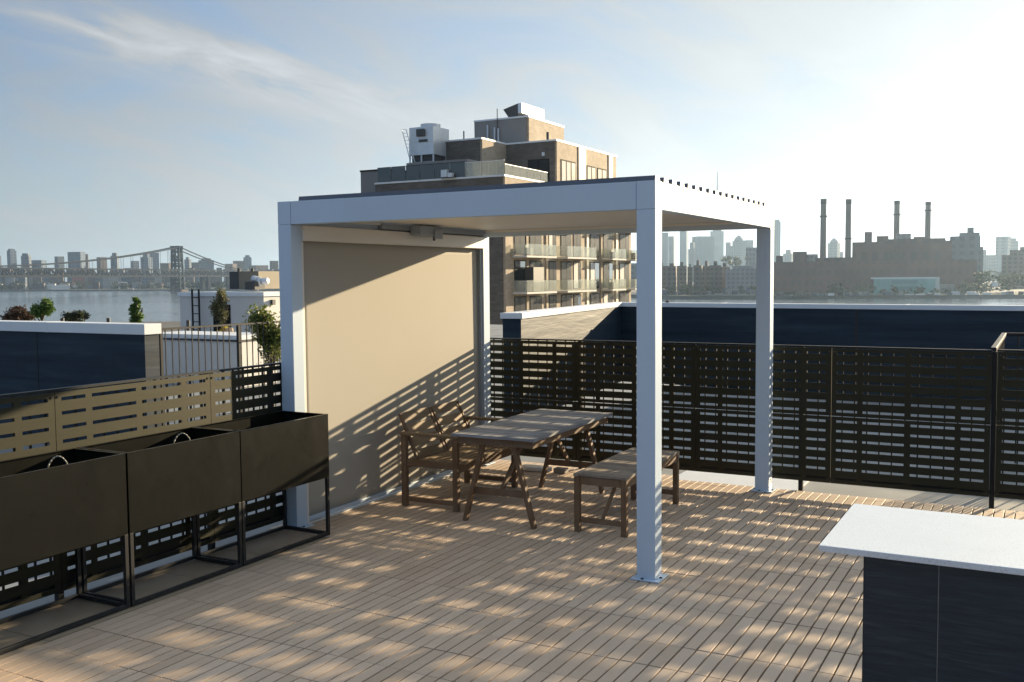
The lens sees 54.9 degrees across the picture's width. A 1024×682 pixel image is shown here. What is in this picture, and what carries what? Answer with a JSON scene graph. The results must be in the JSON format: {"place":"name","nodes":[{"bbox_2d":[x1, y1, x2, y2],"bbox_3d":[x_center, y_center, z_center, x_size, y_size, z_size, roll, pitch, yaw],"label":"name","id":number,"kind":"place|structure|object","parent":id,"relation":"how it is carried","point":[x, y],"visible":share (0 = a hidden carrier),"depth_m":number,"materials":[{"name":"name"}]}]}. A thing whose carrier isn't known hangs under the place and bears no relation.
{"place":"outdoors","nodes":[
{"label":"outdoors","id":0,"kind":"place"},
{"bbox_2d":[119,321,180,331],"bbox_3d":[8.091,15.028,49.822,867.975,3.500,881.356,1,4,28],"label":"ground","id":1,"kind":"structure","parent":0,"point":[167,324],"depth_m":374.99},
{"bbox_2d":[0,324,679,590],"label":"neighbour building","id":2,"kind":"structure","parent":0,"point":[496,331],"depth_m":19.46,"materials":[{"name":"dark grey cladding panels"},{"name":"white metal coping"}]},
{"bbox_2d":[0,304,35,320],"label":"shrub","id":3,"kind":"object","parent":2,"relation":"on","point":[19,312],"visible":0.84,"depth_m":20.95,"materials":[{"name":"brown plant"}]},
{"bbox_2d":[28,296,55,320],"bbox_3d":[-9.926,0.291,21.005,0.543,2.485,0.511,1,4,28],"label":"shrub","id":4,"kind":"object","parent":2,"relation":"on","point":[43,308],"visible":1,"depth_m":20.85,"materials":[{"name":"green plant"}]},
{"bbox_2d":[60,310,90,321],"bbox_3d":[-9.691,0.377,22.009,0.703,2.183,0.561,-3,4,-32],"label":"shrub","id":5,"kind":"object","parent":2,"relation":"on","point":[77,316],"visible":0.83,"depth_m":21.86,"materials":[{"name":"green plant"}]},
{"bbox_2d":[0,320,161,442],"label":"parapet wall","id":6,"kind":"structure","parent":2,"relation":"on","point":[38,355],"depth_m":16.61,"materials":[{"name":"blue metal"}]},
{"bbox_2d":[128,296,144,322],"bbox_3d":[-8.750,0.171,23.034,0.375,2.448,0.450,-2,4,-26],"label":"conifer","id":7,"kind":"object","parent":2,"relation":"on","point":[135,314],"visible":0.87,"depth_m":22.90,"materials":[{"name":"green plant"}]},
{"bbox_2d":[208,287,229,323],"bbox_3d":[-10.917,-0.765,36.899,0.815,2.589,0.834,-1,4,-2],"label":"shrub","id":8,"kind":"object","parent":2,"relation":"on","point":[219,303],"visible":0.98,"depth_m":36.71,"materials":[{"name":"green plant"}]},
{"bbox_2d":[163,331,276,386],"bbox_3d":[-8.287,0.456,27.120,3.553,1.350,1.437,1,4,28],"label":"roof hut","id":9,"kind":"object","parent":2,"relation":"on","point":[233,349],"visible":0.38,"depth_m":26.32,"materials":[{"name":"paint"}]},
{"bbox_2d":[159,321,280,425],"bbox_3d":[-5.150,0.558,20.632,0.060,1.920,5.628,1,4,28],"label":"railing","id":10,"kind":"object","parent":2,"relation":"on","point":[239,344],"visible":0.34,"depth_m":19.39,"materials":[{"name":"metal"}]},
{"bbox_2d":[177,289,279,331],"bbox_3d":[-11.010,-0.882,39.854,4.655,2.448,2.600,1,4,28],"label":"roof bulkhead","id":11,"kind":"object","parent":2,"relation":"on","point":[194,309],"visible":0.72,"depth_m":38.84,"materials":[{"name":"paint"}]},
{"bbox_2d":[213,305,230,331],"bbox_3d":[-11.456,-0.543,38.983,0.911,1.788,0.026,1,4,28],"label":"doorway","id":12,"kind":"structure","parent":11,"relation":"in","point":[229,316],"depth_m":38.87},
{"bbox_2d":[229,268,279,288],"bbox_3d":[-10.620,-2.608,41.154,1.567,0.857,1.620,1,4,28],"label":"air unit","id":13,"kind":"object","parent":11,"relation":"on","point":[238,279],"visible":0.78,"depth_m":40.62,"materials":[{"name":"concrete"}]},
{"bbox_2d":[245,275,268,289],"bbox_3d":[-10.121,-2.321,39.412,0.918,0.602,0.600,1,4,28],"label":"duct","id":14,"kind":"object","parent":11,"relation":"on","point":[257,283],"visible":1,"depth_m":39.27,"materials":[{"name":"metal"}]},
{"bbox_2d":[242,303,280,406],"bbox_3d":[-5.119,0.313,21.004,1.096,2.360,1.158,-1,4,-2],"label":"tree","id":15,"kind":"object","parent":2,"relation":"on","point":[274,338],"visible":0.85,"depth_m":20.73,"materials":[{"name":"green plant"}]},
{"bbox_2d":[402,123,448,162],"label":"cooling tower","id":16,"kind":"structure","parent":0,"point":[427,142],"depth_m":97.65,"materials":[{"name":"metal"}]},
{"bbox_2d":[360,109,636,324],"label":"apartment building","id":17,"kind":"structure","parent":0,"point":[538,272],"depth_m":99.59,"materials":[{"name":"brick"}]},
{"bbox_2d":[441,170,454,177],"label":"terrace unit","id":18,"kind":"structure","parent":17,"relation":"on","point":[445,174],"depth_m":91.71,"materials":[{"name":"metal"}]},
{"bbox_2d":[514,236,524,254],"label":"window","id":19,"kind":"structure","parent":17,"relation":"in","point":[519,241],"depth_m":92.08,"materials":[{"name":"grey glass"}]},
{"bbox_2d":[514,260,525,290],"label":"window","id":20,"kind":"structure","parent":17,"relation":"in","point":[519,265],"depth_m":92.22,"materials":[{"name":"grey glass"}]},
{"bbox_2d":[514,296,525,311],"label":"window","id":21,"kind":"structure","parent":17,"relation":"in","point":[519,302],"depth_m":92.49,"materials":[{"name":"grey glass"}]},
{"bbox_2d":[503,103,543,119],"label":"roof plant","id":22,"kind":"object","parent":17,"relation":"on","point":[519,109],"visible":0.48,"depth_m":105.66,"materials":[{"name":"metal"}]},
{"bbox_2d":[529,236,541,254],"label":"window","id":23,"kind":"structure","parent":17,"relation":"in","point":[535,242],"depth_m":95.12,"materials":[{"name":"grey glass"}]},
{"bbox_2d":[530,296,541,309],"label":"window","id":24,"kind":"structure","parent":17,"relation":"in","point":[535,301],"depth_m":95.26,"materials":[{"name":"grey glass"}]},
{"bbox_2d":[528,158,548,181],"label":"window","id":25,"kind":"structure","parent":17,"relation":"in","point":[536,164],"depth_m":99.61,"materials":[{"name":"black glass"}]},
{"bbox_2d":[548,235,555,255],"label":"window","id":26,"kind":"structure","parent":17,"relation":"in","point":[551,238],"depth_m":98.14,"materials":[{"name":"beige glass"}]},
{"bbox_2d":[548,261,556,289],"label":"window","id":27,"kind":"structure","parent":17,"relation":"in","point":[552,264],"depth_m":98.40,"materials":[{"name":"grey glass"}]},
{"bbox_2d":[549,295,556,307],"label":"window","id":28,"kind":"structure","parent":17,"relation":"in","point":[552,298],"depth_m":98.62,"materials":[{"name":"grey glass"}]},
{"bbox_2d":[561,235,571,255],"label":"window","id":29,"kind":"structure","parent":17,"relation":"in","point":[565,239],"depth_m":101.03,"materials":[{"name":"grey glass"}]},
{"bbox_2d":[561,261,571,288],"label":"window","id":30,"kind":"structure","parent":17,"relation":"in","point":[566,267],"depth_m":101.25,"materials":[{"name":"grey glass"}]},
{"bbox_2d":[561,294,571,306],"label":"window","id":31,"kind":"structure","parent":17,"relation":"in","point":[566,300],"depth_m":101.38,"materials":[{"name":"grey glass"}]},
{"bbox_2d":[561,159,575,180],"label":"window","id":32,"kind":"structure","parent":17,"relation":"in","point":[568,168],"depth_m":101.04,"materials":[{"name":"beige glass"}]},
{"bbox_2d":[573,234,580,256],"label":"window","id":33,"kind":"structure","parent":17,"relation":"in","point":[576,238],"depth_m":103.40,"materials":[{"name":"beige glass"}]},
{"bbox_2d":[573,262,580,288],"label":"window","id":34,"kind":"structure","parent":17,"relation":"in","point":[576,265],"depth_m":103.53,"materials":[{"name":"beige glass"}]},
{"bbox_2d":[573,294,580,305],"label":"window","id":35,"kind":"structure","parent":17,"relation":"in","point":[576,297],"depth_m":103.58,"materials":[{"name":"grey glass"}]},
{"bbox_2d":[587,165,595,178],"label":"window","id":36,"kind":"structure","parent":17,"relation":"in","point":[591,171],"depth_m":106.24,"materials":[{"name":"beige glass"}]},
{"bbox_2d":[590,234,598,256],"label":"window","id":37,"kind":"structure","parent":17,"relation":"in","point":[594,238],"depth_m":107.34,"materials":[{"name":"grey glass"}]},
{"bbox_2d":[590,262,598,287],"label":"window","id":38,"kind":"structure","parent":17,"relation":"in","point":[594,266],"depth_m":107.52,"materials":[{"name":"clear glass"}]},
{"bbox_2d":[590,293,598,303],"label":"window","id":39,"kind":"structure","parent":17,"relation":"in","point":[594,297],"depth_m":107.68,"materials":[{"name":"grey glass"}]},
{"bbox_2d":[597,168,606,178],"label":"window","id":40,"kind":"structure","parent":17,"relation":"in","point":[601,173],"depth_m":108.63,"materials":[{"name":"beige glass"}]},
{"bbox_2d":[603,233,612,257],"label":"window","id":41,"kind":"structure","parent":17,"relation":"in","point":[607,238],"depth_m":110.54,"materials":[{"name":"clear glass"}]},
{"bbox_2d":[603,262,612,287],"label":"window","id":42,"kind":"structure","parent":17,"relation":"in","point":[607,267],"depth_m":110.70,"materials":[{"name":"grey glass"}]},
{"bbox_2d":[603,292,612,302],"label":"window","id":43,"kind":"structure","parent":17,"relation":"in","point":[607,297],"depth_m":110.89,"materials":[{"name":"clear glass"}]},
{"bbox_2d":[619,233,628,257],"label":"window","id":44,"kind":"structure","parent":17,"relation":"in","point":[623,238],"depth_m":114.79,"materials":[{"name":"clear glass"}]},
{"bbox_2d":[619,263,628,286],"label":"window","id":45,"kind":"structure","parent":17,"relation":"in","point":[623,267],"depth_m":115.04,"materials":[{"name":"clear glass"}]},
{"bbox_2d":[619,292,628,301],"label":"window","id":46,"kind":"structure","parent":17,"relation":"in","point":[623,296],"depth_m":115.21,"materials":[{"name":"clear glass"}]},
{"bbox_2d":[0,290,1023,321],"bbox_3d":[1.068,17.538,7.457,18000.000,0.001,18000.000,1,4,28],"label":"river","id":47,"kind":"structure","parent":0,"point":[114,306],"depth_m":729.71,"materials":[{"name":"liquid"}]},
{"bbox_2d":[0,246,278,290],"bbox_3d":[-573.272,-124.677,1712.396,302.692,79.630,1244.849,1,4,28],"label":"suspension bridge","id":48,"kind":"structure","parent":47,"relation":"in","point":[182,272],"depth_m":1616.35,"materials":[{"name":"grey steel"},{"name":"concrete"}]},
{"bbox_2d":[0,281,1023,298],"bbox_3d":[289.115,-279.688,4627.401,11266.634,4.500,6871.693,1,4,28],"label":"bank","id":49,"kind":"structure","parent":0,"point":[721,295],"depth_m":802.29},
{"bbox_2d":[7,249,16,273],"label":"tower block","id":50,"kind":"structure","parent":49,"relation":"on","point":[11,257],"depth_m":2449.29,"materials":[{"name":"grey glass"}]},
{"bbox_2d":[21,253,31,269],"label":"tower block","id":51,"kind":"structure","parent":49,"relation":"on","point":[25,258],"depth_m":2501.36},
{"bbox_2d":[31,260,46,270],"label":"tower block","id":52,"kind":"structure","parent":49,"relation":"on","point":[38,262],"depth_m":2550.88,"materials":[{"name":"grey glass"}]},
{"bbox_2d":[54,256,64,281],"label":"tower block","id":53,"kind":"structure","parent":49,"relation":"on","point":[59,259],"depth_m":2499.57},
{"bbox_2d":[51,285,69,289],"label":"pale shed","id":54,"kind":"structure","parent":49,"relation":"on","point":[60,287],"depth_m":1995.23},
{"bbox_2d":[67,252,85,270],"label":"tower block","id":55,"kind":"structure","parent":49,"relation":"on","point":[76,256],"depth_m":2551.80,"materials":[{"name":"grey glass"}]},
{"bbox_2d":[97,257,106,271],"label":"tower block","id":56,"kind":"structure","parent":49,"relation":"on","point":[102,263],"depth_m":2499.17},
{"bbox_2d":[103,277,117,288],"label":"white warehouse","id":57,"kind":"structure","parent":49,"relation":"on","point":[107,284],"depth_m":2139.57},
{"bbox_2d":[0,278,225,289],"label":"bank trees","id":58,"kind":"object","parent":49,"relation":"on","point":[216,285],"visible":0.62,"depth_m":2002.83,"materials":[{"name":"green plant"}]},
{"bbox_2d":[111,253,118,271],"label":"tower block","id":59,"kind":"structure","parent":49,"relation":"on","point":[116,263],"depth_m":2451.80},
{"bbox_2d":[130,270,141,283],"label":"midrise block","id":60,"kind":"structure","parent":49,"relation":"on","point":[135,279],"depth_m":2182.25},
{"bbox_2d":[141,254,152,272],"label":"tower block","id":61,"kind":"structure","parent":49,"relation":"on","point":[147,263],"depth_m":2652.40,"materials":[{"name":"grey glass"}]},
{"bbox_2d":[150,253,158,273],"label":"tower block","id":62,"kind":"structure","parent":49,"relation":"on","point":[155,257],"depth_m":2701.95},
{"bbox_2d":[198,258,213,271],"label":"tower block","id":63,"kind":"structure","parent":49,"relation":"on","point":[202,264],"depth_m":2601.21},
{"bbox_2d":[243,255,251,268],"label":"tower block","id":64,"kind":"structure","parent":49,"relation":"on","point":[247,260],"depth_m":2900.46,"materials":[{"name":"grey glass"}]},
{"bbox_2d":[248,265,267,269],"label":"tower block","id":65,"kind":"structure","parent":49,"relation":"on","point":[258,267],"depth_m":2649.00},
{"bbox_2d":[631,263,636,287],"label":"midrise block","id":66,"kind":"structure","parent":49,"relation":"on","point":[633,275],"depth_m":1217.26,"materials":[{"name":"grey glass"}]},
{"bbox_2d":[662,262,665,289],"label":"housing block","id":67,"kind":"structure","parent":49,"relation":"on","point":[664,277],"depth_m":929.05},
{"bbox_2d":[662,233,667,265],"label":"hazy tower","id":68,"kind":"structure","parent":49,"relation":"on","point":[665,249],"depth_m":3003.37,"materials":[{"name":"grey glass"}]},
{"bbox_2d":[668,236,674,265],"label":"hazy tower","id":69,"kind":"structure","parent":49,"relation":"on","point":[671,249],"depth_m":3053.39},
{"bbox_2d":[667,263,676,290],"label":"housing block","id":70,"kind":"structure","parent":49,"relation":"on","point":[671,274],"depth_m":917.62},
{"bbox_2d":[677,262,686,290],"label":"housing block","id":71,"kind":"structure","parent":49,"relation":"on","point":[681,273],"depth_m":962.06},
{"bbox_2d":[680,231,687,266],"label":"hazy tower","id":72,"kind":"structure","parent":49,"relation":"on","point":[684,246],"depth_m":3304.13,"materials":[{"name":"grey glass"}]},
{"bbox_2d":[687,264,692,285],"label":"housing block","id":73,"kind":"structure","parent":49,"relation":"on","point":[689,275],"depth_m":926.08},
{"bbox_2d":[688,242,695,266],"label":"hazy tower","id":74,"kind":"structure","parent":49,"relation":"on","point":[692,255],"depth_m":2701.73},
{"bbox_2d":[693,260,701,288],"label":"housing block","id":75,"kind":"structure","parent":49,"relation":"on","point":[697,274],"depth_m":912.29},
{"bbox_2d":[692,236,713,265],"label":"hazy tower","id":76,"kind":"structure","parent":49,"relation":"on","point":[704,246],"depth_m":2902.99,"materials":[{"name":"grey glass"}]},
{"bbox_2d":[702,261,709,290],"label":"housing block","id":77,"kind":"structure","parent":49,"relation":"on","point":[705,275],"depth_m":940.99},
{"bbox_2d":[710,261,720,292],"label":"housing block","id":78,"kind":"structure","parent":49,"relation":"on","point":[715,274],"depth_m":915.77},
{"bbox_2d":[710,172,725,266],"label":"spired skyscraper","id":79,"kind":"structure","parent":49,"relation":"on","point":[718,235],"depth_m":3597.11,"materials":[{"name":"grey metal"}]},
{"bbox_2d":[721,263,729,292],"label":"housing block","id":80,"kind":"structure","parent":49,"relation":"on","point":[724,267],"depth_m":937.94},
{"bbox_2d":[732,235,744,265],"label":"hazy tower","id":81,"kind":"structure","parent":49,"relation":"on","point":[738,243],"depth_m":2902.17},
{"bbox_2d":[725,266,755,290],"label":"pale depot","id":82,"kind":"structure","parent":49,"relation":"on","point":[736,277],"depth_m":901.50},
{"bbox_2d":[746,247,756,268],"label":"dark slab","id":83,"kind":"structure","parent":49,"relation":"on","point":[752,254],"depth_m":1501.04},
{"bbox_2d":[774,220,780,261],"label":"hazy tower","id":84,"kind":"structure","parent":49,"relation":"on","point":[777,234],"depth_m":3003.28,"materials":[{"name":"grey glass"}]},
{"bbox_2d":[783,250,792,261],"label":"hazy tower","id":85,"kind":"structure","parent":49,"relation":"on","point":[788,256],"depth_m":2701.02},
{"bbox_2d":[828,238,839,257],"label":"hazy tower","id":86,"kind":"structure","parent":49,"relation":"on","point":[833,248],"depth_m":2500.49,"materials":[{"name":"grey glass"}]},
{"bbox_2d":[665,255,1023,297],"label":"riverbank trees","id":87,"kind":"object","parent":49,"relation":"on","point":[1002,281],"visible":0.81,"depth_m":801.66,"materials":[{"name":"green plant"}]},
{"bbox_2d":[774,199,976,293],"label":"power station","id":88,"kind":"object","parent":49,"relation":"on","point":[903,255],"visible":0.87,"depth_m":868.95,"materials":[{"name":"brick"}]},
{"bbox_2d":[871,277,953,293],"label":"glass pavilion","id":89,"kind":"structure","parent":49,"relation":"on","point":[912,283],"depth_m":800.72,"materials":[{"name":"glass"}]},
{"bbox_2d":[950,227,982,284],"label":"office tower","id":90,"kind":"structure","parent":49,"relation":"on","point":[965,246],"depth_m":961.47,"materials":[{"name":"grey glass"}]},
{"bbox_2d":[986,255,994,280],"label":"hazy tower","id":91,"kind":"structure","parent":49,"relation":"on","point":[990,262],"depth_m":2201.47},
{"bbox_2d":[995,236,1010,280],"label":"hazy tower","id":92,"kind":"structure","parent":49,"relation":"on","point":[1003,245],"depth_m":2103.66,"materials":[{"name":"grey glass"}]},
{"bbox_2d":[1001,250,1023,288],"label":"brick apartments","id":93,"kind":"structure","parent":49,"relation":"on","point":[1013,261],"depth_m":1011.81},
{"bbox_2d":[1011,238,1018,249],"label":"hazy tower","id":94,"kind":"structure","parent":49,"relation":"on","point":[1014,244],"depth_m":2150.59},
{"bbox_2d":[0,0,1023,281],"label":"sky","id":95,"kind":"structure","parent":0,"point":[127,127],"materials":[{"name":"blue"}]},
{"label":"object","id":96,"kind":"object","parent":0,"visible":0},
{"bbox_2d":[0,385,1023,618],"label":"roof membrane","id":97,"kind":"object","parent":96,"relation":"on","point":[1005,504],"depth_m":10.53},
{"bbox_2d":[0,362,282,610],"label":"privacy fence","id":98,"kind":"object","parent":97,"relation":"on","point":[59,581],"visible":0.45,"depth_m":6.61,"materials":[{"name":"metal"}]},
{"bbox_2d":[0,531,328,659],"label":"paving","id":99,"kind":"structure","parent":97,"relation":"on","point":[36,623],"depth_m":6.33,"materials":[{"name":"wood"}]},
{"bbox_2d":[0,448,129,654],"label":"planter","id":100,"kind":"object","parent":99,"relation":"on","point":[57,502],"visible":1,"depth_m":5.66,"materials":[{"name":"brown metal"}]},
{"bbox_2d":[76,427,242,606],"bbox_3d":[-2.300,1.113,6.520,0.462,0.956,0.945,1,4,28],"label":"planter","id":101,"kind":"object","parent":99,"relation":"on","point":[178,474],"visible":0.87,"depth_m":6.41,"materials":[{"name":"brown metal"}]},
{"bbox_2d":[193,411,329,565],"bbox_3d":[-1.847,1.060,7.359,0.462,0.947,0.945,1,4,28],"label":"planter","id":102,"kind":"object","parent":99,"relation":"on","point":[282,451],"visible":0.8,"depth_m":7.27,"materials":[{"name":"brown metal"}]},
{"bbox_2d":[267,477,1015,680],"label":"deck underlay","id":103,"kind":"object","parent":97,"relation":"on","point":[857,603],"visible":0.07,"depth_m":5.64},
{"bbox_2d":[0,459,1023,681],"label":"deck","id":104,"kind":"structure","parent":103,"relation":"on","point":[493,588],"depth_m":6.03,"materials":[{"name":"wood"}]},
{"bbox_2d":[398,401,517,511],"bbox_3d":[-0.472,1.014,9.012,0.661,0.808,1.146,1,4,27],"label":"armchair bench","id":105,"kind":"object","parent":104,"relation":"on","point":[454,456],"visible":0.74,"depth_m":8.79,"materials":[{"name":"brown wood"}]},
{"bbox_2d":[277,175,776,582],"bbox_3d":[0.289,0.124,8.476,3.204,2.640,3.199,1,4,28],"label":"pergola","id":106,"kind":"object","parent":104,"relation":"on","point":[384,309],"visible":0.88,"depth_m":8.46,"materials":[{"name":"metal"}]},
{"bbox_2d":[451,408,612,528],"bbox_3d":[0.222,1.074,8.584,0.745,0.739,1.660,1,4,27],"label":"dining table","id":107,"kind":"object","parent":104,"relation":"on","point":[533,429],"visible":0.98,"depth_m":8.13,"materials":[{"name":"brown wood"}]},
{"bbox_2d":[522,464,567,473],"bbox_3d":[0.335,1.313,10.151,0.507,0.046,0.170,1,4,28],"label":"paver scrap","id":108,"kind":"object","parent":104,"relation":"on","point":[536,468],"visible":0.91,"depth_m":10.11,"materials":[{"name":"concrete"}]},
{"bbox_2d":[573,447,679,537],"bbox_3d":[0.975,1.228,8.186,0.440,0.462,1.300,1,4,28],"label":"bench","id":109,"kind":"object","parent":104,"relation":"on","point":[616,471],"visible":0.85,"depth_m":7.71,"materials":[{"name":"brown wood"}]},
{"bbox_2d":[819,504,1023,681],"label":"bar counter","id":110,"kind":"object","parent":104,"relation":"on","point":[943,596],"visible":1,"depth_m":3.69,"materials":[{"name":"stone"}]},
{"bbox_2d":[672,470,808,490],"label":"kerb","id":111,"kind":"structure","parent":97,"relation":"on","point":[743,480],"depth_m":9.70,"materials":[{"name":"white concrete"}]},
{"bbox_2d":[490,338,997,508],"bbox_3d":[1.273,0.689,9.919,6.455,1.373,0.078,1,4,28],"label":"privacy fence","id":112,"kind":"object","parent":97,"relation":"on","point":[830,435],"visible":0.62,"depth_m":9.14,"materials":[{"name":"metal"}]},
{"bbox_2d":[500,302,1023,417],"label":"parapet wall","id":113,"kind":"structure","parent":97,"relation":"on","point":[984,327],"depth_m":16.43,"materials":[{"name":"blue metal"}]},
{"bbox_2d":[991,333,1023,462],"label":"return railing","id":114,"kind":"object","parent":97,"relation":"on","point":[998,344],"visible":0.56,"depth_m":10.23,"materials":[{"name":"metal"}]},
{"bbox_2d":[994,349,1023,499],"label":"privacy fence","id":115,"kind":"object","parent":97,"relation":"on","point":[1009,491],"visible":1,"depth_m":8.31,"materials":[{"name":"metal"}]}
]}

